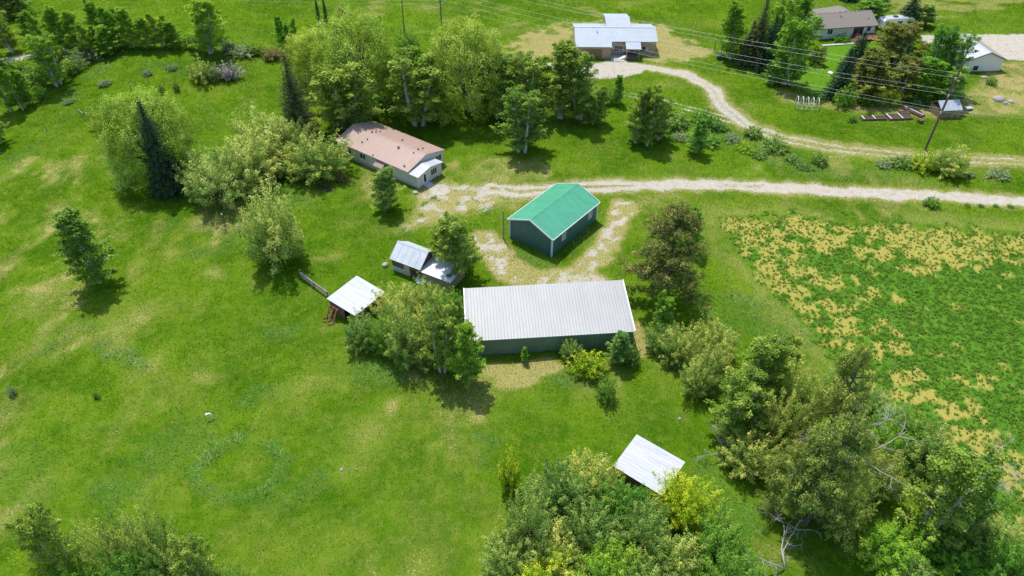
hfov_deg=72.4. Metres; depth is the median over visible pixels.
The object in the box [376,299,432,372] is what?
crab apple tree
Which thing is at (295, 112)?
spruce tree
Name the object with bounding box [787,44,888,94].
lawn
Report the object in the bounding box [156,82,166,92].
shrub
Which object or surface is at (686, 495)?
bush
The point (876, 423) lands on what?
dead branch
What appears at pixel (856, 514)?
crab apple tree
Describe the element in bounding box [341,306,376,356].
bush
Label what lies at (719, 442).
dead branch
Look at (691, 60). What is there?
power line
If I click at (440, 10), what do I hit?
utility pole
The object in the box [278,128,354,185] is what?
crab apple tree
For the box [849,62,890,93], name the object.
aspen tree
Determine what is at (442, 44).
willow tree
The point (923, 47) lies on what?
aspen tree
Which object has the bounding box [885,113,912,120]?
garden bed
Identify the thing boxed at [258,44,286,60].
shrub
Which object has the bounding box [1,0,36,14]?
aspen tree
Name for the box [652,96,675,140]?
aspen tree
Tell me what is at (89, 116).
shrub
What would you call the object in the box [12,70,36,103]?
poplar tree
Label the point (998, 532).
bush
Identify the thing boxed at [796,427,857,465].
dead branch
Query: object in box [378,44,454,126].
aspen tree
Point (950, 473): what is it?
aspen tree
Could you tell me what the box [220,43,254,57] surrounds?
shrub
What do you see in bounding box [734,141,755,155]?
shrub
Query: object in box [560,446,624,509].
crab apple tree
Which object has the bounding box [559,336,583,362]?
bush
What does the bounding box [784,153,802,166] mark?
shrub
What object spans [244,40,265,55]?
shrub
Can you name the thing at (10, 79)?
poplar tree
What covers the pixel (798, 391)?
crab apple tree
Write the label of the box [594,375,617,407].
shrub
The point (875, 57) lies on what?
aspen tree
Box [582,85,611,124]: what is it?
poplar tree
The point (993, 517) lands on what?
bush
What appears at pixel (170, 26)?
poplar tree
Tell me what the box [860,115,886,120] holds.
garden bed
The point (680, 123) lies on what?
shrub
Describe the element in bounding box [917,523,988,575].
bush
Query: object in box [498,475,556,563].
bush
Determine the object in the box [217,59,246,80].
lilac bush
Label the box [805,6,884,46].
bungalow
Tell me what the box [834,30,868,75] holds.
spruce tree
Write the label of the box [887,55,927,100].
aspen tree
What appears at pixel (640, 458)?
open shed
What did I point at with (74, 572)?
bush
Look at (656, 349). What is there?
bush
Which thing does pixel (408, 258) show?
old shed
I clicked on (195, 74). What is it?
shrub
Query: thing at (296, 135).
crab apple tree
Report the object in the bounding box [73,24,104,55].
poplar tree
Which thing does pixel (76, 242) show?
tree
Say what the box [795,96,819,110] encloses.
hoop frame
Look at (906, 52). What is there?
spruce tree
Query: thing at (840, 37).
shrub
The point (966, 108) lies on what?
trough
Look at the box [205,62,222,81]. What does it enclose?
shrub
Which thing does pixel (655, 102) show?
aspen tree
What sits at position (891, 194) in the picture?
farm track
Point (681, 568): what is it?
crab apple tree
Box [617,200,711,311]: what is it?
pine tree
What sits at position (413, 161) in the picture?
mobile home
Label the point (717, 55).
power line
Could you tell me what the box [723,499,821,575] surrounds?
dead tree
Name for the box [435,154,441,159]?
window
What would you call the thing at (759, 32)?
spruce tree
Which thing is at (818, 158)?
shrub
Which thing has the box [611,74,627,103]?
poplar tree
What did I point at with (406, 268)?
door
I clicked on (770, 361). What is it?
aspen tree
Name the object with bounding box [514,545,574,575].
crab apple tree
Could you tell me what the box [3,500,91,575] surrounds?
tree
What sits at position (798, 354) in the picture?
aspen tree
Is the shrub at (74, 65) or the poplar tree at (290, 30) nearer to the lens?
the shrub at (74, 65)
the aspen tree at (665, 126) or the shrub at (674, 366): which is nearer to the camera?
the shrub at (674, 366)
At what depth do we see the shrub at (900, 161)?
130.98 m
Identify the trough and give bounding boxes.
[963,106,973,110]
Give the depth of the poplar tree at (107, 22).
162.19 m
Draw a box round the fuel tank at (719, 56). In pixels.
[716,54,724,59]
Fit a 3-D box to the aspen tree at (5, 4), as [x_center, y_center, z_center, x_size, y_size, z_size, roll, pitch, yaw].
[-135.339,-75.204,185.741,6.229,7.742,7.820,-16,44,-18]
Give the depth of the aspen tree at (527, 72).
139.60 m
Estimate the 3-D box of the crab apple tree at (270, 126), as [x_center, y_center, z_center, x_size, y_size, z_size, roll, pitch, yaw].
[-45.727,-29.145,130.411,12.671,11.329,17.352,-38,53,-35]
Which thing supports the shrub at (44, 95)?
on the ground at (686, 432)
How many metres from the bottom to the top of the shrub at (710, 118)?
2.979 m
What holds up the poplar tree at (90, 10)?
on the ground at (686, 432)
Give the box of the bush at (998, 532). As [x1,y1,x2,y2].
[960,511,1023,571]
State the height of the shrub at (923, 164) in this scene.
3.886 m
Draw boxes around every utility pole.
[401,0,404,41]
[435,0,445,29]
[924,59,965,150]
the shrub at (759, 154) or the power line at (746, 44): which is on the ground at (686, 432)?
the shrub at (759, 154)
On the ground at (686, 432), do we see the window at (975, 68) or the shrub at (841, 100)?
the shrub at (841, 100)
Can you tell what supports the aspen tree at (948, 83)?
on the ground at (686, 432)
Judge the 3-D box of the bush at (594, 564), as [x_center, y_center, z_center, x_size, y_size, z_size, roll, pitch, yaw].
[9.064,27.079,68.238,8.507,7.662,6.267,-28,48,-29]
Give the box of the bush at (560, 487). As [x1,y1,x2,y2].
[524,456,598,523]
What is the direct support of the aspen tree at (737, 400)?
on the ground at (686, 432)
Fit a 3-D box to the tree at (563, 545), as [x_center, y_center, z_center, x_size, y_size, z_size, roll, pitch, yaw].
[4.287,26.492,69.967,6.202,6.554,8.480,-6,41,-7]
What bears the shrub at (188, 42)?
on the ground at (686, 432)
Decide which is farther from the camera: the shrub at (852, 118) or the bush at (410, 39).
the bush at (410, 39)
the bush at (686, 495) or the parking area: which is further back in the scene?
the parking area
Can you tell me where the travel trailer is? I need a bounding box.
[878,14,914,27]
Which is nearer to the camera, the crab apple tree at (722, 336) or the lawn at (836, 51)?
the crab apple tree at (722, 336)
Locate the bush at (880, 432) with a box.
[860,414,915,472]
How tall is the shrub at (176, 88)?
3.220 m
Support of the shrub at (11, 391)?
on the ground at (686, 432)
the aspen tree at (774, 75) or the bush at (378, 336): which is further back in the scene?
the aspen tree at (774, 75)
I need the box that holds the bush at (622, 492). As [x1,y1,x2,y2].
[586,474,654,529]
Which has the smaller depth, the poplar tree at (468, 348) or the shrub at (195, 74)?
the poplar tree at (468, 348)
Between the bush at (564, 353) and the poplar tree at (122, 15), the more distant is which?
the poplar tree at (122, 15)
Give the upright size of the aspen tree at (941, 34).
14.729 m
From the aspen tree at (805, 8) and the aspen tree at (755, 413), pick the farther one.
the aspen tree at (805, 8)
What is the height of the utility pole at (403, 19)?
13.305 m
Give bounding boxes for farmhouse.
[572,14,657,61]
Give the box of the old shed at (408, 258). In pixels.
[389,241,464,290]
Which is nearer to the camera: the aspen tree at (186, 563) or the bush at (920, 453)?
the aspen tree at (186, 563)
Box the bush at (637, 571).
[621,557,669,575]
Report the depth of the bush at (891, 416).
82.40 m
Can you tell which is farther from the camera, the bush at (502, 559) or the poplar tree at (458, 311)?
the poplar tree at (458, 311)
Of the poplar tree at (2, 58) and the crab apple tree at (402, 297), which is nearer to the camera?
the crab apple tree at (402, 297)
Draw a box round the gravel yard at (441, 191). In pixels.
[404,183,631,284]
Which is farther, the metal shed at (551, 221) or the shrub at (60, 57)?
the shrub at (60, 57)
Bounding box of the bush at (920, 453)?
[900,415,962,486]
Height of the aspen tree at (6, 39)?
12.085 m
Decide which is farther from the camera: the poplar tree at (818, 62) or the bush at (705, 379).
the poplar tree at (818, 62)
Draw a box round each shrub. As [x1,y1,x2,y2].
[0,55,30,71]
[6,385,17,396]
[21,66,47,85]
[33,82,50,100]
[54,45,74,64]
[60,55,89,73]
[61,45,103,63]
[61,99,78,104]
[84,102,120,131]
[91,390,100,398]
[96,79,111,87]
[141,68,152,75]
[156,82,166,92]
[164,64,179,70]
[171,78,179,90]
[180,32,197,50]
[185,54,215,83]
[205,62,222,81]
[219,39,235,50]
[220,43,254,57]
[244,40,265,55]
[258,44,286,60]
[335,170,347,182]
[497,444,522,497]
[564,349,607,379]
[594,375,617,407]
[597,87,616,105]
[627,342,640,367]
[660,354,683,369]
[662,108,689,130]
[671,133,692,142]
[690,108,721,129]
[704,133,720,149]
[711,121,729,131]
[723,132,740,143]
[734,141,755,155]
[742,123,763,139]
[752,150,767,160]
[759,131,791,154]
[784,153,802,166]
[795,163,815,170]
[810,149,829,165]
[833,33,849,42]
[833,83,860,107]
[846,114,858,122]
[855,91,884,106]
[875,160,892,169]
[881,153,919,169]
[882,86,903,105]
[905,93,935,106]
[910,145,940,173]
[922,195,941,209]
[962,169,975,178]
[985,75,998,85]
[986,166,1011,180]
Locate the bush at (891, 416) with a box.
[870,400,915,439]
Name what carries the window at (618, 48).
in the farmhouse
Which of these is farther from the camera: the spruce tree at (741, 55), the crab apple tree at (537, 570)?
the spruce tree at (741, 55)
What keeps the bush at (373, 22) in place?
on the ground at (686, 432)
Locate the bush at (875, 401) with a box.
[844,382,895,422]
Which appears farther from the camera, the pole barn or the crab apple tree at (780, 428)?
the pole barn
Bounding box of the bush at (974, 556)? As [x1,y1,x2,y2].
[946,540,1003,575]
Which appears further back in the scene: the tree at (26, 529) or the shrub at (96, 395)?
the shrub at (96, 395)
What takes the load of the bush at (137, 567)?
on the ground at (686, 432)
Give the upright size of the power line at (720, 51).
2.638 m
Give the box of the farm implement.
[322,305,338,324]
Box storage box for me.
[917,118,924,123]
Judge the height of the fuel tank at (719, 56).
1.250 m
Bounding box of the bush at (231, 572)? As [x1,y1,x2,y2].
[205,563,255,575]
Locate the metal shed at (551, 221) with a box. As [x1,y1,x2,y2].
[507,183,599,256]
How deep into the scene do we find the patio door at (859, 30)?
178.27 m
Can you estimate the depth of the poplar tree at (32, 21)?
160.62 m
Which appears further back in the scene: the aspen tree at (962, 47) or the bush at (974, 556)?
the aspen tree at (962, 47)
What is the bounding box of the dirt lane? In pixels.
[1,53,36,62]
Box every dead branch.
[693,421,730,466]
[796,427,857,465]
[843,397,896,443]
[863,457,910,500]
[866,406,927,454]
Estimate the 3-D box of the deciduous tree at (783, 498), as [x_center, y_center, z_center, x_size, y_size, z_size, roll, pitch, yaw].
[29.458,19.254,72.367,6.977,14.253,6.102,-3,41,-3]
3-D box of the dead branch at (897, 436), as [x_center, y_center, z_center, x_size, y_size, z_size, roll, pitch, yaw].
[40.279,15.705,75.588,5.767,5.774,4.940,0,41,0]
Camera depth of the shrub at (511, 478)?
76.29 m
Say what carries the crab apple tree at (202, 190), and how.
on the ground at (686, 432)
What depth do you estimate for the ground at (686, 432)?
102.20 m
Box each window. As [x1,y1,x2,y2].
[359,153,365,159]
[430,166,436,175]
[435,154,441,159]
[614,46,622,51]
[972,65,979,70]
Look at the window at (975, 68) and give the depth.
162.89 m
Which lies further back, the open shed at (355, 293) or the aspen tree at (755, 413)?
the open shed at (355, 293)
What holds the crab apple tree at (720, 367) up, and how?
on the ground at (686, 432)
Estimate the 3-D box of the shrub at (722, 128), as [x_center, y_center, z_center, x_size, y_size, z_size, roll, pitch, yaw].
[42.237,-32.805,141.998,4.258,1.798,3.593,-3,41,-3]
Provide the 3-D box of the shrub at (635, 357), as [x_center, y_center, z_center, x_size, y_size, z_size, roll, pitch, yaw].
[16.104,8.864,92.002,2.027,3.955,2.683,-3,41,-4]
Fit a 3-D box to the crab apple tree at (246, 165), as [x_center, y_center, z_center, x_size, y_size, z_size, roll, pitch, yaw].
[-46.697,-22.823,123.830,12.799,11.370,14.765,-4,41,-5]
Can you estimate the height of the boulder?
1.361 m
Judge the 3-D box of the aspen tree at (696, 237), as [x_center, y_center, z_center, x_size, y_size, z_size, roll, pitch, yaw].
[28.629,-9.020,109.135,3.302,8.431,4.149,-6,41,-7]
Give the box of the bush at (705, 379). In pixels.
[679,354,721,397]
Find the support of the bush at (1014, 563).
on the ground at (686, 432)
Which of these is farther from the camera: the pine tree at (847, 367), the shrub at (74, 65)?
the shrub at (74, 65)
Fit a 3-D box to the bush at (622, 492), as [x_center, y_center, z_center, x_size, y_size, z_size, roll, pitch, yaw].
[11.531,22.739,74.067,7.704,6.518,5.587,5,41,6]
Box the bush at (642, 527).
[613,492,673,567]
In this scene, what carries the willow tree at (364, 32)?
on the ground at (686, 432)
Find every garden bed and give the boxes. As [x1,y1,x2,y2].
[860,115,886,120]
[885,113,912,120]
[902,106,924,117]
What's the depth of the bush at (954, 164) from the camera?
127.92 m
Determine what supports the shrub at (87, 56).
on the ground at (686, 432)
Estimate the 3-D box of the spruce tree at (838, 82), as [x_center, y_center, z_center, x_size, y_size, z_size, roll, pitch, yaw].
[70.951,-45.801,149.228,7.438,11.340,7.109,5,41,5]
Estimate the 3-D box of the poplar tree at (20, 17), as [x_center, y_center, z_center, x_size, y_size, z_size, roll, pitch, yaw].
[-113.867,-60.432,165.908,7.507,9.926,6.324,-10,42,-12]
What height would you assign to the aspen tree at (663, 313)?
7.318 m
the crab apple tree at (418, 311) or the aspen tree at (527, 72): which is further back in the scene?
the aspen tree at (527, 72)
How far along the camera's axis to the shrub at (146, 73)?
156.28 m
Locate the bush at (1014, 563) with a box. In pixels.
[973,530,1023,575]
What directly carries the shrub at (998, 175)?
on the ground at (686, 432)
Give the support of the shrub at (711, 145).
on the ground at (686, 432)
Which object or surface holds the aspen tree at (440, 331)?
on the ground at (686, 432)
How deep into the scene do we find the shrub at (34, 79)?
153.84 m
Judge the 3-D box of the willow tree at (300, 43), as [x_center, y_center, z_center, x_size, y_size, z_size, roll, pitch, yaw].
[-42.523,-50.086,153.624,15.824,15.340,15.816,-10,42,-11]
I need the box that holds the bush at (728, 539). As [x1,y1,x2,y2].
[688,497,754,575]
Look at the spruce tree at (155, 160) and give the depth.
119.96 m
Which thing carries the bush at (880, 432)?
on the ground at (686, 432)
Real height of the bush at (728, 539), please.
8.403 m
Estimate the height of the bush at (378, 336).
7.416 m
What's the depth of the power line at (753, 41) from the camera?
142.04 m
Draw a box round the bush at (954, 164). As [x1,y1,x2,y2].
[926,143,973,178]
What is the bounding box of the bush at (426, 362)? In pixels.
[402,332,432,365]
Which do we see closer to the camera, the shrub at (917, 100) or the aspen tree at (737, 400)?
the aspen tree at (737, 400)
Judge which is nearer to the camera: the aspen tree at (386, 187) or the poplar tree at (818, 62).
the aspen tree at (386, 187)
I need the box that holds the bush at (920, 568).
[888,544,936,575]
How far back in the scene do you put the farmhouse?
169.08 m
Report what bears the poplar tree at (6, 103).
on the ground at (686, 432)
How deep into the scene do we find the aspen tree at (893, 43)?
163.08 m
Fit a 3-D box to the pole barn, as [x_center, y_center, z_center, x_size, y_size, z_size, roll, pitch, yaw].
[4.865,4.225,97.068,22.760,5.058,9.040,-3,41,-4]
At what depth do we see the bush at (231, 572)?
66.42 m
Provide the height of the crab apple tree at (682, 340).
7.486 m
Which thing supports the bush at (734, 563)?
on the ground at (686, 432)
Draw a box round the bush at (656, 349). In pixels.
[642,320,683,357]
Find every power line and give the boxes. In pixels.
[440,5,940,111]
[445,0,940,108]
[462,0,947,94]
[487,1,944,89]
[527,1,954,77]
[540,0,953,72]
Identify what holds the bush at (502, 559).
on the ground at (686, 432)
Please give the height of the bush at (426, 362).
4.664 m
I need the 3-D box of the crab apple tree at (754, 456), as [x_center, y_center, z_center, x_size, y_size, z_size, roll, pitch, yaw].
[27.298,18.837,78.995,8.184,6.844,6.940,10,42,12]
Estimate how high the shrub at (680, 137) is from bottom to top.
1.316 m
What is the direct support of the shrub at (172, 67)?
on the ground at (686, 432)
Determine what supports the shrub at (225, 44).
on the ground at (686, 432)
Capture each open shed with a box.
[327,276,384,323]
[613,434,684,505]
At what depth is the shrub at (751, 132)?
139.72 m
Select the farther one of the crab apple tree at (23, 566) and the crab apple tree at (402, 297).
the crab apple tree at (402, 297)
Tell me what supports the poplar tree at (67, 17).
on the ground at (686, 432)
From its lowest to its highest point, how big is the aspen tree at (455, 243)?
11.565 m
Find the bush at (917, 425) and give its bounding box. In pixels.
[893,408,950,452]
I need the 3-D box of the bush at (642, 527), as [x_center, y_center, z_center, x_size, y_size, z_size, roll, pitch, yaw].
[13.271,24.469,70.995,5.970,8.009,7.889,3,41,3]
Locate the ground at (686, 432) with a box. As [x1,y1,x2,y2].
[0,0,1023,575]
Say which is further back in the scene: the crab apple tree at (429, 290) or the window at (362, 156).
the window at (362, 156)
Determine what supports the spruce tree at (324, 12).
on the ground at (686, 432)
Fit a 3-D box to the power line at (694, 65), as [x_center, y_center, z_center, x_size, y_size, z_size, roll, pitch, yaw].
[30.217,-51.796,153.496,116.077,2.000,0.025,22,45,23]
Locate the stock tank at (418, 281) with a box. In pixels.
[416,278,427,284]
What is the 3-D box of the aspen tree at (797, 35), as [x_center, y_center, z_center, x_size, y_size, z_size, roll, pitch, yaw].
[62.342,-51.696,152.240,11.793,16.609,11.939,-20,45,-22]
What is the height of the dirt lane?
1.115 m
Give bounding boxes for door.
[404,265,410,276]
[422,172,426,183]
[582,49,601,58]
[852,27,863,35]
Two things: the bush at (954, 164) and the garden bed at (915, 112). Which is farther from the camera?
the garden bed at (915, 112)
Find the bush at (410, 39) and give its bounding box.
[392,20,422,54]
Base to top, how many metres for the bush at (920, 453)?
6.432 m
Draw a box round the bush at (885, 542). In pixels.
[856,512,939,575]
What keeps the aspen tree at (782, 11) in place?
on the ground at (686, 432)
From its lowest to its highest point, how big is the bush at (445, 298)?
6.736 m
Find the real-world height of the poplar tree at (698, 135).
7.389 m
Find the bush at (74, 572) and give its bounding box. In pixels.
[38,551,102,575]
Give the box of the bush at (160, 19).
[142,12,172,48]
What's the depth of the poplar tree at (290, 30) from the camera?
168.69 m
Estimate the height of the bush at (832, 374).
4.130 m
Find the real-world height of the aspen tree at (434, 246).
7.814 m
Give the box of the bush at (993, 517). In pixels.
[973,502,1005,529]
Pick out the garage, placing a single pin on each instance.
(987, 58)
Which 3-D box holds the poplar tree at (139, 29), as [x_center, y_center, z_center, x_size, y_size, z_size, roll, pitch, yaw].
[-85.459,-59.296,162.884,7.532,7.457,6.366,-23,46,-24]
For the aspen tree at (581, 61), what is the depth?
137.90 m
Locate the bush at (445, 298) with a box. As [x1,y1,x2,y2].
[440,286,464,320]
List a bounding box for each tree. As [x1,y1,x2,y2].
[0,0,15,18]
[0,10,22,52]
[0,51,10,72]
[0,67,32,109]
[0,77,14,112]
[0,121,9,143]
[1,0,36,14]
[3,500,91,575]
[7,528,77,575]
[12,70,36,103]
[14,12,42,53]
[16,31,72,86]
[21,9,59,51]
[39,5,75,53]
[50,206,117,285]
[58,9,89,51]
[60,503,148,575]
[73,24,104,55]
[81,0,103,42]
[88,24,120,54]
[88,82,203,194]
[94,6,128,47]
[102,502,185,574]
[111,6,141,47]
[129,16,162,48]
[135,99,189,201]
[135,535,214,575]
[159,19,185,48]
[166,528,228,575]
[172,139,249,209]
[184,0,229,53]
[210,122,283,196]
[226,95,299,167]
[235,172,305,276]
[252,145,303,177]
[262,117,316,156]
[270,15,288,49]
[277,53,327,141]
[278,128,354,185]
[280,24,350,97]
[282,18,298,48]
[302,61,385,129]
[307,3,399,116]
[314,0,322,28]
[322,0,330,28]
[335,6,350,30]
[367,165,405,211]
[368,280,425,328]
[373,49,418,102]
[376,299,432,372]
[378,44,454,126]
[405,273,451,318]
[408,296,443,342]
[419,295,459,372]
[422,10,508,126]
[423,222,465,258]
[432,211,485,276]
[440,298,468,351]
[446,321,486,387]
[465,52,518,119]
[489,84,550,152]
[502,50,554,116]
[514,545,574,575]
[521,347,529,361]
[525,506,587,575]
[537,39,584,118]
[555,48,605,119]
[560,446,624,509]
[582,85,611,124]
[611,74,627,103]
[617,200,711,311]
[623,85,651,143]
[625,527,708,575]
[636,84,665,145]
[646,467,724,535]
[648,289,675,332]
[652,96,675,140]
[658,321,707,369]
[682,206,705,246]
[684,118,711,152]
[685,343,735,385]
[689,307,740,367]
[704,361,773,444]
[716,0,749,59]
[716,423,791,484]
[722,331,797,417]
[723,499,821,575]
[729,386,768,442]
[731,21,756,68]
[738,0,771,70]
[749,14,780,76]
[750,385,816,454]
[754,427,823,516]
[761,54,786,84]
[763,0,804,49]
[764,14,826,84]
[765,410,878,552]
[768,353,830,430]
[771,335,804,381]
[783,342,881,465]
[788,0,816,43]
[807,46,828,64]
[812,472,886,541]
[820,48,855,102]
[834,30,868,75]
[844,47,898,101]
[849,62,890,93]
[852,0,893,20]
[852,444,912,501]
[870,19,927,62]
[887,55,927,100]
[889,43,911,86]
[893,440,1009,549]
[897,0,925,30]
[904,56,955,98]
[905,43,931,73]
[915,23,961,81]
[916,3,944,26]
[918,432,1023,497]
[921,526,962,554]
[931,67,969,105]
[938,33,981,86]
[945,453,1007,535]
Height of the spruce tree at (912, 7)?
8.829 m
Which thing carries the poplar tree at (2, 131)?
on the ground at (686, 432)
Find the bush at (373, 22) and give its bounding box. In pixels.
[357,13,384,38]
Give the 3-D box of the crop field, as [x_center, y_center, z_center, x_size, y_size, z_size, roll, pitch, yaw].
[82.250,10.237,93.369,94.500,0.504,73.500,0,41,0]
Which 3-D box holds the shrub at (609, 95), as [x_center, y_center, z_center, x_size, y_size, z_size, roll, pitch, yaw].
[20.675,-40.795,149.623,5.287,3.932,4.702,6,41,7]
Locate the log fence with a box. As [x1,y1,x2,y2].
[298,269,327,296]
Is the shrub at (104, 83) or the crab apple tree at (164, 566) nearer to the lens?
the crab apple tree at (164, 566)
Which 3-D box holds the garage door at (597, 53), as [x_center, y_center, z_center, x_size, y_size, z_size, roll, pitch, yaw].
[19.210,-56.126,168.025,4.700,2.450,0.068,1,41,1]
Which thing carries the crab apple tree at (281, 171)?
on the ground at (686, 432)
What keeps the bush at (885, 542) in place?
on the ground at (686, 432)
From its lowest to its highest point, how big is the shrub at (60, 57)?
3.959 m
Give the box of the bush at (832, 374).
[823,367,867,397]
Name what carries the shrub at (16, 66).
on the ground at (686, 432)
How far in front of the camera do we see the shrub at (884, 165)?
130.95 m
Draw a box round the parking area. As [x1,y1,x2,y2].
[919,33,1023,60]
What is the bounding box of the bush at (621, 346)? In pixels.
[602,330,635,364]
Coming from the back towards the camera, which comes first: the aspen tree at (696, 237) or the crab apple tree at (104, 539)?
the aspen tree at (696, 237)
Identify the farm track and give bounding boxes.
[481,178,1023,205]
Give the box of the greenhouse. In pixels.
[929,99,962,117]
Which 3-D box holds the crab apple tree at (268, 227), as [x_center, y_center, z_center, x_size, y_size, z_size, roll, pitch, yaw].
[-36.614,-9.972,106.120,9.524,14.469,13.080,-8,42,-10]
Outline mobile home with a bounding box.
[335,121,443,188]
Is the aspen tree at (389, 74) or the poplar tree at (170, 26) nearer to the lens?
the aspen tree at (389, 74)
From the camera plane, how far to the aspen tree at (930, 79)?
147.32 m
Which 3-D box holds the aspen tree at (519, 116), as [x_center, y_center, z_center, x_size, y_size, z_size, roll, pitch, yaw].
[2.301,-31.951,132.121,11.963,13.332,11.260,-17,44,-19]
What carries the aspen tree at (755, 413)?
on the ground at (686, 432)
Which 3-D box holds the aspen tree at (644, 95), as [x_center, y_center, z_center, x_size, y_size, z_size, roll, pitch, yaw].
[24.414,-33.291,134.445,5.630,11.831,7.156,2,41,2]
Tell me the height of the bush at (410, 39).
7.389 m
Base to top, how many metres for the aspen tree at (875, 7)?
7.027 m
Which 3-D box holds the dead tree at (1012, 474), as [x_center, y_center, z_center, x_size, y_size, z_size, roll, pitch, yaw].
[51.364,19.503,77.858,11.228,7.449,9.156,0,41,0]
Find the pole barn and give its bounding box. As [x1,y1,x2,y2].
[463,279,635,355]
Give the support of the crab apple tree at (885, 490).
on the ground at (686, 432)
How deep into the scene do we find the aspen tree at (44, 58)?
149.43 m
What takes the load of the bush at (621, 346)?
on the ground at (686, 432)
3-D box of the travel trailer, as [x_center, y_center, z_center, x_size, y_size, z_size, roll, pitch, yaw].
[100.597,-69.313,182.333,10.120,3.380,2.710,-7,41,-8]
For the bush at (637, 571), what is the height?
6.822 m
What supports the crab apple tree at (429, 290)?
on the ground at (686, 432)
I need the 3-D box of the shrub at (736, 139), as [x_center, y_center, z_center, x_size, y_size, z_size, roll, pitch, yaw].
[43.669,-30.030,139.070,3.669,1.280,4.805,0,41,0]
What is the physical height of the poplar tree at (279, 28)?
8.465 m
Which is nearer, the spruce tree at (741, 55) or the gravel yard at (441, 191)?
the gravel yard at (441, 191)
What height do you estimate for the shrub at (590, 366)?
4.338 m
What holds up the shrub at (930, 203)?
on the ground at (686, 432)
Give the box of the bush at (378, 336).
[364,312,403,357]
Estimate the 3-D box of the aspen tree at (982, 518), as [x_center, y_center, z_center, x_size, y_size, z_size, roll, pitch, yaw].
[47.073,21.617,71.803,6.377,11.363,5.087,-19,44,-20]
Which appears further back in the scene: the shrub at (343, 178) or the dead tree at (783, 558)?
the shrub at (343, 178)
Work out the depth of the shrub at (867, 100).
149.05 m
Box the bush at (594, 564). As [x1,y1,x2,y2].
[573,535,647,575]
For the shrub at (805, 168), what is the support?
on the ground at (686, 432)
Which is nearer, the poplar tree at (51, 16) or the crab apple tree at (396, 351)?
the crab apple tree at (396, 351)
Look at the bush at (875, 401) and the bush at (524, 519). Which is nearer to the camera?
the bush at (524, 519)
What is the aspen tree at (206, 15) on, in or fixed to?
on the ground at (686, 432)
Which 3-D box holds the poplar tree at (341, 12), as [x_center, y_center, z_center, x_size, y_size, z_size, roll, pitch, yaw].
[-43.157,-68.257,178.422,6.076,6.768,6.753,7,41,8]
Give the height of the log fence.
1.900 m
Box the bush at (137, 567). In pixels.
[83,549,165,575]
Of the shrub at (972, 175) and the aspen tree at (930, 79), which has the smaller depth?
the shrub at (972, 175)
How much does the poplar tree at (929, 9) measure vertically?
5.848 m
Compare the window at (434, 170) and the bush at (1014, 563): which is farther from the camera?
the window at (434, 170)
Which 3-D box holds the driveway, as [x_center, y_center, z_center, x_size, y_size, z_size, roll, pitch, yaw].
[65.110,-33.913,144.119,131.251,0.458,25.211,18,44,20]
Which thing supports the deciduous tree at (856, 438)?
on the ground at (686, 432)
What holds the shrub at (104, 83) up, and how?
on the ground at (686, 432)
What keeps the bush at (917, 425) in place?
on the ground at (686, 432)
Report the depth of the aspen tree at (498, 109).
140.16 m
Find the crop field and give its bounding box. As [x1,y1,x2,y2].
[719,210,1023,544]
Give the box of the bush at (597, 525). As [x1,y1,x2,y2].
[553,491,629,563]
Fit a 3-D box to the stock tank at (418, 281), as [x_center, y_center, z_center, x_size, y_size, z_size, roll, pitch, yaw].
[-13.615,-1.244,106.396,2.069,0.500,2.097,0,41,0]
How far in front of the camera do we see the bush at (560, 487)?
73.94 m
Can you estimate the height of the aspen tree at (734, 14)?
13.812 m
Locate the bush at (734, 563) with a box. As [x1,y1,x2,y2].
[700,545,774,575]
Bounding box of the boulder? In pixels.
[992,95,1004,101]
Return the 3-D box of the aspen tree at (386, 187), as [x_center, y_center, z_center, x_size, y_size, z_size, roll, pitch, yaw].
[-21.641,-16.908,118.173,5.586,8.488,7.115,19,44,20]
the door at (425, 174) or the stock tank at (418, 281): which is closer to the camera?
the stock tank at (418, 281)
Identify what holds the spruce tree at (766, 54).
on the ground at (686, 432)
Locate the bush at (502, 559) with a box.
[477,526,546,575]
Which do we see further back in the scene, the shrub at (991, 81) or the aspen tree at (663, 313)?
the shrub at (991, 81)
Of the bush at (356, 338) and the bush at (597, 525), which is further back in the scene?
the bush at (356, 338)
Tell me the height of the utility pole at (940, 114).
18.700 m
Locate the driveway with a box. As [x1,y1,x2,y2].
[547,56,1023,165]
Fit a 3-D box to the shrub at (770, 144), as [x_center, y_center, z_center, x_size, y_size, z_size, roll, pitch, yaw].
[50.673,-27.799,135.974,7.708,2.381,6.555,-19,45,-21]
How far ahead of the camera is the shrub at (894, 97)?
148.83 m
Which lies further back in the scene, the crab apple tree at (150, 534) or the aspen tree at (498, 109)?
the aspen tree at (498, 109)
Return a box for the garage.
[946,35,1006,70]
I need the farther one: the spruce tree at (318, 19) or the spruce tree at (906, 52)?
the spruce tree at (318, 19)
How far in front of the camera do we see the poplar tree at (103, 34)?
160.38 m
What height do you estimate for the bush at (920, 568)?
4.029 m
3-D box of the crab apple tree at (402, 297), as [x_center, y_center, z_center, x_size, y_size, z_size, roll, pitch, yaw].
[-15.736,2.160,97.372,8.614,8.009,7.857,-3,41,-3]
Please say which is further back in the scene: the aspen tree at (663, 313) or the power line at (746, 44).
the power line at (746, 44)
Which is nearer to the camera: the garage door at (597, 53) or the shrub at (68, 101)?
the shrub at (68, 101)

